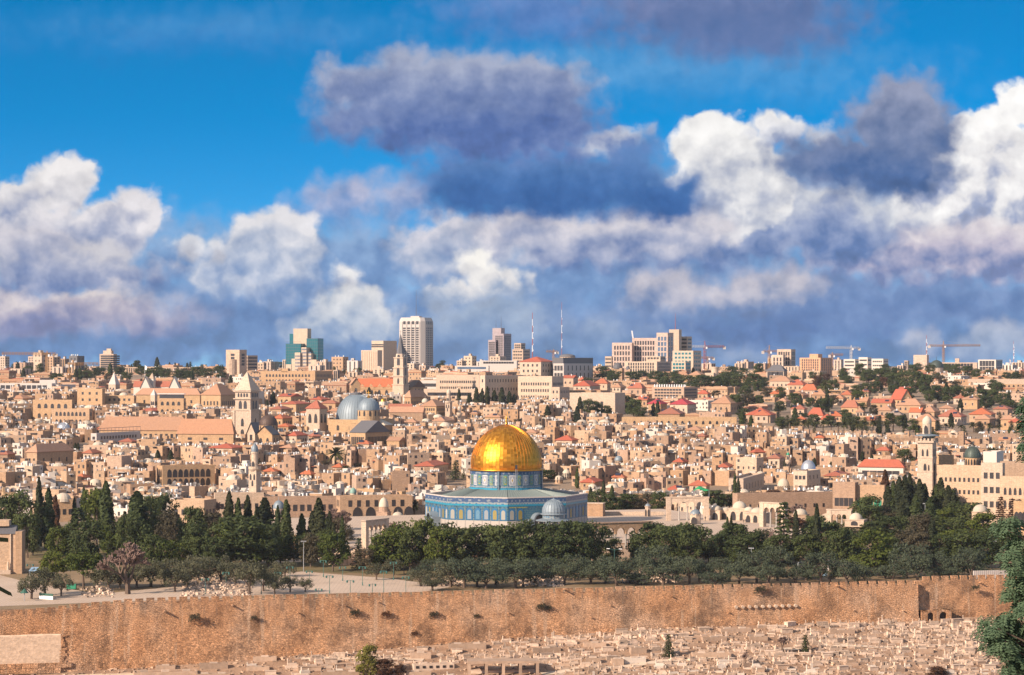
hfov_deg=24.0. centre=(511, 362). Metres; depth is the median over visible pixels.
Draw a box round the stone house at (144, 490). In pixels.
[134,486,150,494]
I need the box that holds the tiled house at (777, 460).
[768,452,785,467]
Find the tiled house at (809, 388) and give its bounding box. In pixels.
[800,384,817,393]
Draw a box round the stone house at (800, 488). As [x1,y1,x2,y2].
[795,485,806,491]
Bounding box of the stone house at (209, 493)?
[205,491,213,498]
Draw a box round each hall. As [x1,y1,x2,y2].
[0,519,24,573]
[98,416,183,438]
[135,388,201,407]
[176,419,236,444]
[200,383,234,408]
[389,406,424,421]
[570,392,624,413]
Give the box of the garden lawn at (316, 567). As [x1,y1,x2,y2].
[252,562,433,574]
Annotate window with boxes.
[167,469,171,476]
[178,469,182,476]
[184,469,187,476]
[189,469,193,476]
[195,469,198,476]
[200,469,204,476]
[200,478,204,484]
[423,383,435,386]
[442,506,444,517]
[445,507,447,518]
[449,507,455,518]
[458,508,463,518]
[466,508,472,519]
[475,508,480,519]
[483,508,489,519]
[491,508,497,519]
[500,508,506,520]
[509,509,514,520]
[517,508,523,519]
[566,507,568,518]
[569,506,571,517]
[835,498,838,505]
[839,498,843,505]
[844,498,847,505]
[1018,512,1022,525]
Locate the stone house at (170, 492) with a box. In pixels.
[168,491,180,496]
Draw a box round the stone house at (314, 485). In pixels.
[298,479,319,489]
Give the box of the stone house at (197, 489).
[187,482,207,497]
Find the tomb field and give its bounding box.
[290,615,998,664]
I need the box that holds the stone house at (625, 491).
[623,489,641,499]
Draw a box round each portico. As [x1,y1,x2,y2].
[264,496,335,516]
[336,494,413,515]
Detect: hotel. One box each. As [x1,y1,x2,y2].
[605,356,612,369]
[612,343,633,368]
[625,362,670,374]
[632,338,656,361]
[646,356,665,361]
[657,333,672,369]
[800,358,831,376]
[810,354,821,357]
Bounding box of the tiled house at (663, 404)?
[647,397,667,415]
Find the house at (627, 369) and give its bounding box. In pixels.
[624,366,630,378]
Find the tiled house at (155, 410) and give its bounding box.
[143,406,157,413]
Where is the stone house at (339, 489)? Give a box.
[327,483,344,495]
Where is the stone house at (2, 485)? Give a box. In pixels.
[0,483,19,494]
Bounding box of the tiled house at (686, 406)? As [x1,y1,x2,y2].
[670,399,696,413]
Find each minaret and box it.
[248,443,260,491]
[445,389,451,416]
[457,406,461,422]
[785,452,790,466]
[915,416,938,496]
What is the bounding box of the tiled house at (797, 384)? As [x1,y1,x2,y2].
[787,379,807,390]
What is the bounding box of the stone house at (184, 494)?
[171,488,188,497]
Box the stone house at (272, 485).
[261,481,276,490]
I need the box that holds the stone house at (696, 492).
[686,490,703,507]
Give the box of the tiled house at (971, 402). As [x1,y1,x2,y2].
[962,395,980,408]
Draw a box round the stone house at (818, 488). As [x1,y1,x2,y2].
[810,486,831,491]
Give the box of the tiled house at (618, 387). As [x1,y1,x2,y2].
[612,383,625,391]
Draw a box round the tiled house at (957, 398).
[953,393,963,403]
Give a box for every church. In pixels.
[133,381,180,394]
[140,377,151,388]
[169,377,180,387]
[246,422,258,441]
[256,426,279,443]
[259,410,277,430]
[328,418,392,435]
[336,388,366,419]
[349,378,360,392]
[349,423,357,433]
[350,420,389,446]
[357,391,379,422]
[358,378,392,394]
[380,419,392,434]
[408,380,425,390]
[611,363,623,379]
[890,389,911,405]
[930,356,943,371]
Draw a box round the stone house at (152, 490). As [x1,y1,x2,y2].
[146,487,156,494]
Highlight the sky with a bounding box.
[0,0,1023,366]
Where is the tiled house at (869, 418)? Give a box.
[866,415,876,425]
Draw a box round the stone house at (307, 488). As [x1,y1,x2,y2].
[304,485,317,492]
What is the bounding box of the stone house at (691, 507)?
[678,493,700,512]
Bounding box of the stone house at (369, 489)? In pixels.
[357,484,380,491]
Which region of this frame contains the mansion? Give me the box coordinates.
[157,464,214,484]
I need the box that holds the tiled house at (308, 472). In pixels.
[300,468,315,478]
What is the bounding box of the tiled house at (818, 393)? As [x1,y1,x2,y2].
[811,389,825,398]
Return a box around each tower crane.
[1,351,57,371]
[65,362,98,379]
[546,349,558,356]
[692,341,725,368]
[701,356,714,362]
[762,345,778,367]
[826,345,860,358]
[828,352,843,369]
[928,341,978,360]
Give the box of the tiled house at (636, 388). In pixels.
[627,383,646,393]
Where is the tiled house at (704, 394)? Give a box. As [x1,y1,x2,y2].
[698,390,711,397]
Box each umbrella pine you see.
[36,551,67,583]
[60,549,103,587]
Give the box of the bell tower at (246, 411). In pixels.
[233,372,260,434]
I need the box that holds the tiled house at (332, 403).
[321,399,339,408]
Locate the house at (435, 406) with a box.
[420,399,444,416]
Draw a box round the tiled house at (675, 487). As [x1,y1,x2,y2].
[667,483,687,490]
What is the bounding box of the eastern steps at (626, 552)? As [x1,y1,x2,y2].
[591,544,629,560]
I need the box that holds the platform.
[271,509,825,566]
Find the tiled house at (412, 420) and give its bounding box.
[404,417,419,425]
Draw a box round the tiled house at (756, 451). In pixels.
[750,449,765,454]
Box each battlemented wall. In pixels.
[824,430,876,434]
[886,434,921,442]
[936,434,958,443]
[983,430,1018,440]
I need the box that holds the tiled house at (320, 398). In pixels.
[309,396,329,401]
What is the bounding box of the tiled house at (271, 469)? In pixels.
[263,467,280,474]
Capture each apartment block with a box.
[0,355,9,367]
[10,368,30,374]
[13,361,32,368]
[33,350,50,369]
[49,354,60,371]
[52,364,68,374]
[61,356,68,366]
[68,360,80,372]
[69,354,83,369]
[100,349,119,369]
[124,367,191,372]
[226,350,246,374]
[247,355,257,370]
[258,360,265,369]
[265,359,277,369]
[282,359,285,367]
[308,363,324,369]
[315,359,332,369]
[331,355,347,369]
[333,367,339,378]
[347,358,361,373]
[348,369,362,376]
[373,366,387,376]
[407,362,419,369]
[419,363,428,369]
[457,358,465,365]
[464,354,475,365]
[490,354,505,360]
[512,349,529,367]
[514,343,524,348]
[652,384,697,399]
[672,362,690,373]
[673,351,700,370]
[702,362,715,369]
[735,361,744,368]
[739,359,753,368]
[754,362,771,369]
[784,366,799,371]
[834,358,842,369]
[844,359,858,369]
[859,357,870,369]
[872,359,887,368]
[897,363,905,369]
[978,360,1002,369]
[980,372,994,375]
[1003,363,1015,369]
[1011,360,1023,367]
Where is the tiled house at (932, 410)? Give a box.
[924,406,940,415]
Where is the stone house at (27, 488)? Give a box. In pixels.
[15,487,29,495]
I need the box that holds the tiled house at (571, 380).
[564,374,577,386]
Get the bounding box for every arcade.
[361,518,388,547]
[587,521,652,547]
[665,496,708,519]
[759,502,787,526]
[821,509,852,523]
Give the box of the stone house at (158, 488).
[135,486,169,490]
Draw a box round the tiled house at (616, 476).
[611,473,626,479]
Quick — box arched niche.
[919,609,951,620]
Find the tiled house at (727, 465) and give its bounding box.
[718,462,733,469]
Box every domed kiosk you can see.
[376,497,390,515]
[536,497,569,527]
[645,504,650,515]
[690,508,700,523]
[710,505,721,519]
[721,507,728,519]
[728,500,745,520]
[742,507,752,519]
[744,505,769,523]
[791,507,809,526]
[844,513,867,526]
[972,504,988,523]
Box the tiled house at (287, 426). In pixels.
[278,423,294,430]
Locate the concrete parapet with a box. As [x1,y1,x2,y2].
[973,570,1007,578]
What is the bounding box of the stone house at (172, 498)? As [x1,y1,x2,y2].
[166,493,181,509]
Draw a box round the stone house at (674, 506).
[670,494,681,510]
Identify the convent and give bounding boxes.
[52,408,91,423]
[622,417,736,427]
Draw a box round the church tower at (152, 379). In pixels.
[145,366,155,387]
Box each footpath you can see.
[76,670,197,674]
[301,656,423,660]
[540,656,731,674]
[784,643,977,649]
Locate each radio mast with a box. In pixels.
[532,313,533,357]
[561,311,561,354]
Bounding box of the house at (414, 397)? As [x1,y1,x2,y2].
[404,390,427,405]
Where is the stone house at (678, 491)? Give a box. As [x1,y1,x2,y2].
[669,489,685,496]
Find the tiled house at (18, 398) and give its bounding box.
[7,394,33,401]
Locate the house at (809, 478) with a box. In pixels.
[793,469,819,489]
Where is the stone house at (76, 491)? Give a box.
[66,488,79,495]
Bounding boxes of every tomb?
[265,670,276,674]
[285,658,297,668]
[297,666,310,671]
[299,667,309,673]
[310,666,321,670]
[333,663,343,667]
[559,659,570,667]
[569,659,578,664]
[579,658,590,667]
[583,664,593,670]
[587,667,597,673]
[588,662,597,669]
[619,665,630,672]
[654,659,665,667]
[658,668,666,673]
[661,658,671,664]
[708,664,718,671]
[716,661,725,668]
[718,660,731,664]
[726,669,735,674]
[727,655,740,665]
[730,661,739,667]
[740,660,751,667]
[751,660,761,666]
[751,667,764,672]
[756,668,766,674]
[775,664,789,668]
[782,671,795,674]
[804,665,816,673]
[811,658,822,665]
[815,669,826,674]
[836,665,848,669]
[836,669,846,674]
[843,655,858,665]
[849,670,860,674]
[868,666,878,670]
[873,659,883,665]
[880,662,888,668]
[890,668,902,674]
[892,662,901,667]
[894,665,904,671]
[904,658,915,664]
[950,664,963,668]
[964,660,973,664]
[976,661,985,664]
[982,664,996,668]
[989,659,998,664]
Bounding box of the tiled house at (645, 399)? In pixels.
[637,395,649,406]
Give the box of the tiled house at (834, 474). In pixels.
[823,468,849,477]
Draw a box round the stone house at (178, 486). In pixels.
[166,481,188,490]
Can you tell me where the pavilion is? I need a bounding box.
[467,658,538,674]
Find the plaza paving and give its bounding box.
[0,572,448,605]
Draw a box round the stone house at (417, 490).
[411,488,421,495]
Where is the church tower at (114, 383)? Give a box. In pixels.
[108,373,119,390]
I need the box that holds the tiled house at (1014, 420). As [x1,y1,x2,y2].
[1008,416,1022,430]
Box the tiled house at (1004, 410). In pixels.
[993,405,1012,417]
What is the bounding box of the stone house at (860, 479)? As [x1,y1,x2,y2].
[850,474,871,484]
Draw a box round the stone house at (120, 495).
[113,493,127,499]
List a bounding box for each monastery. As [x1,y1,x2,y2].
[935,464,980,518]
[981,462,1004,522]
[1000,461,1023,475]
[1000,476,1023,519]
[1013,499,1023,534]
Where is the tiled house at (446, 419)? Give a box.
[432,416,455,423]
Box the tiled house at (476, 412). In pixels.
[470,409,481,417]
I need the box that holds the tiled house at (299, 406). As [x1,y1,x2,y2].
[280,399,310,413]
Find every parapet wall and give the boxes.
[605,512,644,514]
[651,512,664,514]
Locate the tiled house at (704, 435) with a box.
[697,431,708,439]
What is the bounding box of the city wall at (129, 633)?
[0,574,1019,674]
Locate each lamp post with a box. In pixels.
[301,541,305,571]
[325,575,333,593]
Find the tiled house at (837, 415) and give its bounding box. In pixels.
[831,411,841,421]
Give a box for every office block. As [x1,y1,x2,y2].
[0,383,54,391]
[39,380,56,384]
[54,384,75,388]
[361,350,381,369]
[371,341,396,369]
[772,355,784,366]
[777,349,794,365]
[913,355,928,369]
[929,358,977,369]
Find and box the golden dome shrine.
[424,412,587,528]
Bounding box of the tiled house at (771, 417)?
[745,406,775,422]
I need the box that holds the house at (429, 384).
[420,380,435,388]
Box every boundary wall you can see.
[605,502,665,509]
[733,491,832,517]
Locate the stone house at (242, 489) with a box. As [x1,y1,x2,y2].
[218,488,245,491]
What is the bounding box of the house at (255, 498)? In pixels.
[214,492,263,516]
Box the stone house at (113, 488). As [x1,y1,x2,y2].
[110,484,120,492]
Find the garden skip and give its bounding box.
[66,584,76,588]
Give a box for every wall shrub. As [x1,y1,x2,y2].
[188,613,201,622]
[349,609,359,616]
[381,611,390,617]
[428,611,438,618]
[537,603,545,610]
[754,584,765,593]
[970,584,979,590]
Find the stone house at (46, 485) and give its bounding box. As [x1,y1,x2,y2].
[34,482,50,488]
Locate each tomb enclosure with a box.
[133,669,196,674]
[155,664,175,669]
[196,672,229,674]
[199,662,227,669]
[246,665,269,670]
[253,655,276,661]
[320,670,362,674]
[401,670,430,674]
[410,651,430,658]
[412,662,453,670]
[448,642,485,649]
[531,647,560,652]
[583,641,605,646]
[585,656,600,662]
[611,657,623,665]
[623,656,645,663]
[629,646,646,654]
[691,651,730,657]
[701,636,726,641]
[718,627,750,632]
[748,635,767,640]
[828,628,854,633]
[845,627,857,632]
[912,647,933,652]
[919,664,946,668]
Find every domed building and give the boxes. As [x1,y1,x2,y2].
[57,419,69,429]
[90,479,101,486]
[208,486,217,491]
[273,499,283,517]
[350,488,356,494]
[433,414,441,419]
[554,475,562,483]
[559,354,575,357]
[562,466,570,479]
[587,484,596,488]
[598,417,610,423]
[614,454,622,462]
[777,474,789,489]
[801,457,815,469]
[964,443,980,464]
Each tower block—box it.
[399,316,432,366]
[488,340,496,360]
[492,328,504,339]
[494,334,510,360]
[669,315,681,350]
[682,336,691,350]
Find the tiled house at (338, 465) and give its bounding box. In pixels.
[332,461,347,470]
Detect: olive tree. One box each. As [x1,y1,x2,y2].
[16,575,47,598]
[25,545,43,554]
[27,566,60,592]
[48,574,76,595]
[85,571,105,584]
[90,562,123,589]
[105,570,131,588]
[127,564,151,587]
[129,559,170,586]
[147,557,181,586]
[160,567,189,591]
[171,559,207,587]
[183,554,215,579]
[189,556,224,584]
[204,553,238,581]
[222,561,248,584]
[230,558,268,593]
[251,565,277,590]
[262,566,284,579]
[262,574,286,594]
[270,561,296,576]
[281,574,299,591]
[297,577,313,591]
[365,562,388,579]
[383,558,405,574]
[405,568,437,585]
[406,564,431,580]
[417,575,448,590]
[419,558,438,572]
[432,561,465,586]
[435,558,461,569]
[446,557,478,587]
[461,555,487,569]
[464,567,506,588]
[465,567,493,586]
[478,557,510,584]
[484,557,513,567]
[494,562,535,588]
[507,556,539,586]
[515,564,553,582]
[531,556,559,571]
[541,557,562,570]
[548,563,580,584]
[561,554,590,580]
[569,557,595,569]
[572,565,609,583]
[589,556,626,582]
[593,554,616,564]
[596,560,632,585]
[617,572,642,582]
[620,557,639,571]
[625,573,656,584]
[629,554,653,570]
[635,544,673,578]
[642,563,683,584]
[655,555,691,581]
[673,554,704,583]
[684,559,714,582]
[696,571,731,584]
[706,557,730,570]
[710,562,746,580]
[723,560,754,583]
[737,548,772,582]
[749,564,790,582]
[762,545,794,580]
[776,567,813,582]
[789,561,824,580]
[800,550,839,584]
[815,570,847,582]
[829,557,863,584]
[850,564,877,580]
[873,563,907,580]
[885,541,928,577]
[899,554,934,579]
[918,550,945,575]
[932,566,963,578]
[939,553,969,574]
[952,547,990,574]
[965,566,998,572]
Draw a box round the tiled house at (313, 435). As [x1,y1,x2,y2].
[308,431,320,440]
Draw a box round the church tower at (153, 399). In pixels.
[150,390,156,407]
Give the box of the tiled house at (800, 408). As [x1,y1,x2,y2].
[790,403,807,415]
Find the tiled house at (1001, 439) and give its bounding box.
[998,437,1011,443]
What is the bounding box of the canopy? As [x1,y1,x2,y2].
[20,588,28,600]
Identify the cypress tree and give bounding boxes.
[20,368,25,376]
[33,476,43,546]
[39,487,55,548]
[53,495,60,528]
[71,497,76,532]
[73,368,78,379]
[77,367,82,379]
[80,487,86,520]
[97,480,114,550]
[107,363,113,373]
[125,490,152,561]
[154,450,161,459]
[167,450,173,459]
[190,370,194,379]
[222,491,233,538]
[228,375,232,382]
[233,497,242,558]
[243,495,252,520]
[254,506,260,522]
[258,497,275,556]
[269,392,276,405]
[274,505,280,534]
[278,499,293,544]
[295,513,306,545]
[306,511,313,532]
[308,497,327,545]
[326,511,332,528]
[331,523,335,531]
[338,515,345,550]
[457,388,460,400]
[466,394,472,402]
[473,387,478,402]
[479,389,485,402]
[484,386,490,404]
[490,390,497,401]
[498,387,505,403]
[506,391,512,403]
[511,394,516,403]
[543,405,551,416]
[572,406,580,421]
[574,467,579,487]
[577,397,582,408]
[588,487,593,501]
[601,480,606,500]
[609,485,614,494]
[651,402,654,415]
[654,400,660,416]
[726,517,729,560]
[729,515,732,557]
[733,473,736,492]
[736,477,740,492]
[738,411,745,423]
[747,415,753,425]
[774,403,779,411]
[791,407,797,417]
[791,510,799,554]
[798,394,803,405]
[811,503,821,554]
[825,390,830,411]
[851,420,855,431]
[860,451,864,460]
[876,420,881,433]
[881,469,890,485]
[882,485,892,512]
[884,424,890,433]
[890,480,895,512]
[892,476,902,512]
[894,499,909,530]
[900,475,911,514]
[901,414,908,427]
[907,473,913,503]
[908,494,922,525]
[913,478,925,511]
[923,483,928,508]
[924,497,938,525]
[927,518,937,547]
[931,485,938,508]
[936,477,944,509]
[940,485,952,509]
[948,412,954,423]
[948,493,957,511]
[957,398,963,411]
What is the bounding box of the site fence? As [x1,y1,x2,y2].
[39,593,52,599]
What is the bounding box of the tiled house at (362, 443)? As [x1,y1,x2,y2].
[356,439,373,446]
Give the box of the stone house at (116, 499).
[112,495,124,506]
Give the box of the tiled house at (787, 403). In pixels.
[777,396,789,406]
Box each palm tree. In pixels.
[326,447,347,464]
[412,499,423,514]
[777,421,787,427]
[785,419,793,428]
[799,419,807,425]
[809,422,819,427]
[819,420,825,432]
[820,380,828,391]
[825,420,834,429]
[831,422,841,432]
[838,422,848,432]
[851,421,861,430]
[858,419,870,429]
[868,419,876,432]
[888,420,898,430]
[969,422,976,432]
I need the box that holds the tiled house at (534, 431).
[526,427,539,433]
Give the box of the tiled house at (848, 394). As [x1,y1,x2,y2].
[841,390,854,399]
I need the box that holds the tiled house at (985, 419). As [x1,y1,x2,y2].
[974,414,996,427]
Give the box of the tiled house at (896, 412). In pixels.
[888,408,903,421]
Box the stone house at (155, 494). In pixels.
[150,492,161,497]
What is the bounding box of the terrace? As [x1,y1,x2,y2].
[424,389,474,398]
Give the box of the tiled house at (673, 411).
[657,406,684,416]
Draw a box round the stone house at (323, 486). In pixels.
[320,483,335,490]
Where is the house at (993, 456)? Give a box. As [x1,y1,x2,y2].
[983,450,1003,462]
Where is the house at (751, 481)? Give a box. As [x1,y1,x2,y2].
[729,473,763,491]
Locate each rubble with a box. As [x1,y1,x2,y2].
[9,617,1019,674]
[79,569,679,596]
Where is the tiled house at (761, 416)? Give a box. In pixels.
[754,409,768,422]
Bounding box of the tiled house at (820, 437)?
[814,432,825,440]
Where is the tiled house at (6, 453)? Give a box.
[0,448,16,458]
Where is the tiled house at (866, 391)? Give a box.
[862,389,869,396]
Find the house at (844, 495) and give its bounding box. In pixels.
[833,482,857,519]
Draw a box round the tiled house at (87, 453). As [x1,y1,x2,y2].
[82,449,102,458]
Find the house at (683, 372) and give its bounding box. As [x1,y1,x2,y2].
[668,371,687,381]
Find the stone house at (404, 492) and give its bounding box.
[397,491,413,500]
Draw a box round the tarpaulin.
[694,486,708,495]
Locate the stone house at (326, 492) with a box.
[308,489,332,495]
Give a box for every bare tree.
[95,542,149,593]
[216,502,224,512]
[325,508,351,523]
[742,652,752,662]
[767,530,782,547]
[777,636,788,650]
[788,504,806,513]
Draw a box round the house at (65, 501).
[52,493,72,521]
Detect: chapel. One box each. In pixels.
[379,398,386,406]
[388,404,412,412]
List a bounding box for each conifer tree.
[61,506,84,556]
[89,367,97,377]
[104,523,122,563]
[165,368,170,376]
[350,538,363,569]
[449,460,463,479]
[662,634,673,657]
[773,502,801,562]
[778,419,786,428]
[799,634,809,651]
[859,417,871,429]
[935,420,939,430]
[995,497,1007,523]
[996,413,1001,424]
[1005,498,1015,519]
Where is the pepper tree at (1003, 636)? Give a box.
[970,514,1023,674]
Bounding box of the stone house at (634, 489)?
[623,488,638,493]
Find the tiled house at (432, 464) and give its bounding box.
[413,458,448,471]
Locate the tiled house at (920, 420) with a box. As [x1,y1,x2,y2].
[914,414,940,431]
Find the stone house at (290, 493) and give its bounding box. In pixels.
[282,492,300,495]
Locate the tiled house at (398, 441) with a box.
[386,435,405,447]
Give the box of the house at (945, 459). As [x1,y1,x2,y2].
[936,454,953,464]
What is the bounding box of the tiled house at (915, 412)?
[909,406,924,419]
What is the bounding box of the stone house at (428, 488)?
[420,487,432,491]
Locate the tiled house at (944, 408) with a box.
[939,403,955,412]
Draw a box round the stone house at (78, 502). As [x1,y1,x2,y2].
[77,498,92,515]
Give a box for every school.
[33,399,74,418]
[77,389,104,406]
[105,395,135,404]
[261,368,331,380]
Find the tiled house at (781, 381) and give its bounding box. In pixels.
[769,376,793,388]
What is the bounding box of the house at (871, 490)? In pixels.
[856,484,885,509]
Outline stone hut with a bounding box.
[587,502,604,515]
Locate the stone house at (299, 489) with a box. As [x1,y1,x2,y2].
[288,487,313,495]
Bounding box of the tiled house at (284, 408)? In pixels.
[270,404,292,413]
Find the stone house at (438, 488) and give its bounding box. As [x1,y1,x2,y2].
[431,485,447,491]
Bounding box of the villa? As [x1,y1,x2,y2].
[857,459,906,476]
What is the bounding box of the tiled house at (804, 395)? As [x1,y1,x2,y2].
[794,389,808,398]
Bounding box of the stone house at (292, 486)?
[287,483,297,490]
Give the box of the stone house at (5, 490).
[1,487,14,496]
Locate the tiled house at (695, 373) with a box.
[688,371,704,376]
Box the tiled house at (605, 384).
[595,377,610,389]
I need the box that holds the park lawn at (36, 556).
[29,541,182,564]
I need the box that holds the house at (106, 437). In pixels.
[91,426,140,443]
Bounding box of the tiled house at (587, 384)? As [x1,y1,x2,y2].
[573,380,600,389]
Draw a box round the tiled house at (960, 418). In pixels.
[938,408,966,424]
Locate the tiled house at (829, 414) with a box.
[820,412,836,424]
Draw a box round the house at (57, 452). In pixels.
[25,443,74,464]
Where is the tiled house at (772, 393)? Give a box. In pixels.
[770,391,786,396]
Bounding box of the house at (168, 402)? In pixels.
[157,394,185,413]
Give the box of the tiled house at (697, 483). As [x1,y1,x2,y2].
[688,478,710,491]
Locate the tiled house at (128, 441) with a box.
[118,438,136,445]
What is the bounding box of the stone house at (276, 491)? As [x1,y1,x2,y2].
[267,488,290,495]
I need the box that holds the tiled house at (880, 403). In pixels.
[871,397,895,408]
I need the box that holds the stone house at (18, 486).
[6,483,27,488]
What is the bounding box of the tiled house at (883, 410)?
[878,404,894,415]
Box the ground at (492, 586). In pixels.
[0,366,1023,674]
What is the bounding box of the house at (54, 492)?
[33,489,65,512]
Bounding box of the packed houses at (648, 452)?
[0,363,1023,495]
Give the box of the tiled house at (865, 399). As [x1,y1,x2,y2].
[853,396,869,406]
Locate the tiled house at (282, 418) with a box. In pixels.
[275,413,291,424]
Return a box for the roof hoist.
[515,465,516,490]
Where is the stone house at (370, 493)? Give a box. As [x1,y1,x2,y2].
[356,490,383,494]
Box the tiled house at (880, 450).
[875,445,891,454]
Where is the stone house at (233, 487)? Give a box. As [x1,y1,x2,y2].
[226,485,242,491]
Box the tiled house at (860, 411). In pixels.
[855,406,865,415]
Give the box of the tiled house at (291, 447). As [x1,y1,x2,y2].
[279,444,296,451]
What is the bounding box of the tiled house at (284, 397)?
[278,393,301,402]
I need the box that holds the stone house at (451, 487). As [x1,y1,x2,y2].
[447,485,461,489]
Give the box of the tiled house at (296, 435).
[284,431,307,440]
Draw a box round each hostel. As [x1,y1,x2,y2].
[436,375,479,389]
[455,366,489,371]
[480,361,517,371]
[480,375,522,400]
[518,376,563,399]
[519,357,551,375]
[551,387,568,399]
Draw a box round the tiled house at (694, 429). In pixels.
[685,426,702,432]
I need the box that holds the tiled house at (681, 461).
[672,455,688,464]
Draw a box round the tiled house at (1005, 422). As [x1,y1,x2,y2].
[1000,413,1017,429]
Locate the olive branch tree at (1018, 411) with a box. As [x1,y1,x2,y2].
[1011,394,1023,462]
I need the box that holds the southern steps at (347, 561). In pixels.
[316,548,357,564]
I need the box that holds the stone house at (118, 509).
[113,502,128,515]
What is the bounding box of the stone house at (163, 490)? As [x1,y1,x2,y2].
[158,488,169,494]
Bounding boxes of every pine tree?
[0,493,15,524]
[4,489,42,540]
[11,509,41,557]
[21,365,34,373]
[35,363,43,372]
[45,526,72,555]
[48,373,63,379]
[60,520,79,547]
[70,520,105,556]
[80,370,93,377]
[80,487,116,544]
[93,367,105,375]
[98,525,116,550]
[103,373,112,379]
[103,531,126,564]
[113,366,126,374]
[115,512,142,566]
[121,371,133,379]
[126,519,152,560]
[132,360,140,366]
[134,365,144,376]
[141,533,167,562]
[142,495,163,536]
[143,369,156,377]
[144,492,179,517]
[148,538,183,562]
[154,509,182,550]
[158,368,171,377]
[163,517,195,543]
[170,369,187,378]
[171,542,192,564]
[175,505,208,544]
[180,522,211,557]
[187,534,213,561]
[192,367,202,377]
[200,368,214,376]
[201,537,230,561]
[203,511,222,538]
[206,517,228,563]
[212,514,278,564]
[213,365,218,372]
[215,522,244,562]
[216,365,226,377]
[240,527,267,562]
[256,537,283,567]
[264,522,285,561]
[271,537,292,562]
[284,532,303,562]
[295,532,312,561]
[297,532,321,566]
[315,527,331,564]
[316,531,352,570]
[332,517,352,535]
[345,527,355,540]
[352,547,375,571]
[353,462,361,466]
[354,643,379,674]
[368,528,414,570]
[368,537,383,563]
[371,658,395,674]
[381,521,414,560]
[392,664,406,674]
[396,526,424,570]
[408,514,435,561]
[421,525,455,563]
[425,521,461,562]
[441,527,476,560]
[457,523,491,564]
[476,523,502,561]
[480,521,532,560]
[484,531,516,561]
[501,536,533,564]
[510,518,541,556]
[528,529,554,560]
[532,520,561,563]
[535,536,577,565]
[543,469,557,480]
[551,519,592,561]
[570,533,600,559]
[581,377,594,381]
[582,398,597,412]
[582,520,610,561]
[588,489,606,501]
[592,400,602,413]
[595,365,609,377]
[597,530,613,537]
[600,493,622,509]
[602,405,611,413]
[602,537,623,559]
[607,369,621,379]
[607,373,617,380]
[617,493,639,509]
[624,371,640,379]
[625,395,632,408]
[625,398,641,416]
[625,532,652,560]
[627,497,645,509]
[627,521,663,550]
[633,405,648,416]
[637,370,647,376]
[640,492,652,507]
[647,370,660,378]
[648,524,679,558]
[649,490,670,508]
[652,521,704,556]
[653,371,670,382]
[658,376,671,386]
[670,373,685,384]
[674,530,703,560]
[680,375,696,385]
[685,524,712,558]
[692,374,712,387]
[699,538,716,561]
[700,490,728,506]
[704,531,729,558]
[708,376,724,386]
[711,390,720,396]
[717,371,738,385]
[718,522,747,562]
[719,492,735,507]
[721,377,729,385]
[723,533,758,561]
[725,366,739,372]
[728,373,747,386]
[729,394,743,409]
[736,408,749,417]
[737,385,753,394]
[738,367,749,373]
[740,528,767,554]
[741,393,755,405]
[743,372,764,390]
[751,381,763,390]
[752,363,764,372]
[755,377,768,385]
[755,395,764,403]
[759,528,771,552]
[760,533,789,560]
[761,386,772,396]
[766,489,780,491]
[774,386,786,397]
[774,416,788,425]
[775,400,786,411]
[778,517,806,527]
[786,393,802,403]
[787,534,822,561]
[790,417,801,425]
[796,412,808,417]
[800,520,845,560]
[804,514,825,528]
[805,397,814,406]
[807,413,820,425]
[809,371,817,378]
[812,375,821,385]
[816,384,832,392]
[817,398,829,409]
[819,527,853,559]
[822,373,829,380]
[823,398,833,408]
[823,415,834,425]
[826,379,839,389]
[830,395,839,405]
[835,526,856,562]
[838,368,846,376]
[838,510,859,528]
[838,533,868,563]
[839,372,848,379]
[840,375,853,382]
[840,409,847,418]
[840,412,854,425]
[847,493,883,520]
[847,527,895,569]
[850,384,862,391]
[850,415,862,427]
[851,390,867,399]
[853,363,864,375]
[855,532,871,554]
[856,503,887,530]
[858,402,867,409]
[859,521,883,536]
[860,370,874,382]
[860,383,870,389]
[863,368,876,381]
[869,381,884,394]
[869,404,878,414]
[871,367,890,380]
[874,505,895,525]
[874,515,901,536]
[879,364,890,369]
[879,377,888,386]
[881,536,900,561]
[882,372,897,384]
[882,512,907,527]
[885,412,895,423]
[887,384,899,392]
[891,367,903,378]
[893,369,909,386]
[895,415,902,427]
[895,448,914,461]
[896,528,926,552]
[897,515,916,532]
[904,387,917,397]
[904,532,934,555]
[905,511,935,533]
[906,418,917,431]
[908,364,918,373]
[908,371,924,389]
[913,362,923,369]
[916,374,933,391]
[917,512,947,535]
[921,386,931,394]
[923,389,936,403]
[924,364,935,372]
[926,533,952,561]
[926,666,947,674]
[930,488,961,508]
[931,384,944,402]
[933,375,948,383]
[935,507,960,524]
[938,528,973,546]
[938,529,978,562]
[940,386,957,403]
[940,517,970,534]
[943,364,951,371]
[945,501,968,516]
[948,364,961,373]
[949,380,962,389]
[951,502,990,529]
[954,385,965,394]
[955,537,983,551]
[961,365,973,375]
[961,386,975,396]
[964,510,996,532]
[969,532,1002,567]
[970,368,981,376]
[971,528,1006,554]
[974,422,984,431]
[976,388,989,402]
[978,395,994,407]
[983,369,994,373]
[986,389,998,405]
[987,379,996,387]
[987,523,1022,553]
[990,381,1003,391]
[997,392,1009,404]
[1001,372,1011,378]
[1001,400,1018,411]
[1009,373,1023,378]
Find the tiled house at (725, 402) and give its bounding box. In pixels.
[712,395,741,413]
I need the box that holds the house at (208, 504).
[170,498,215,522]
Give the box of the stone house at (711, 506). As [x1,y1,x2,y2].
[703,503,716,514]
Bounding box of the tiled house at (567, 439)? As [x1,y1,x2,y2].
[555,433,578,444]
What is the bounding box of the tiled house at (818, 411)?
[807,407,825,420]
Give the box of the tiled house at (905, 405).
[896,397,925,412]

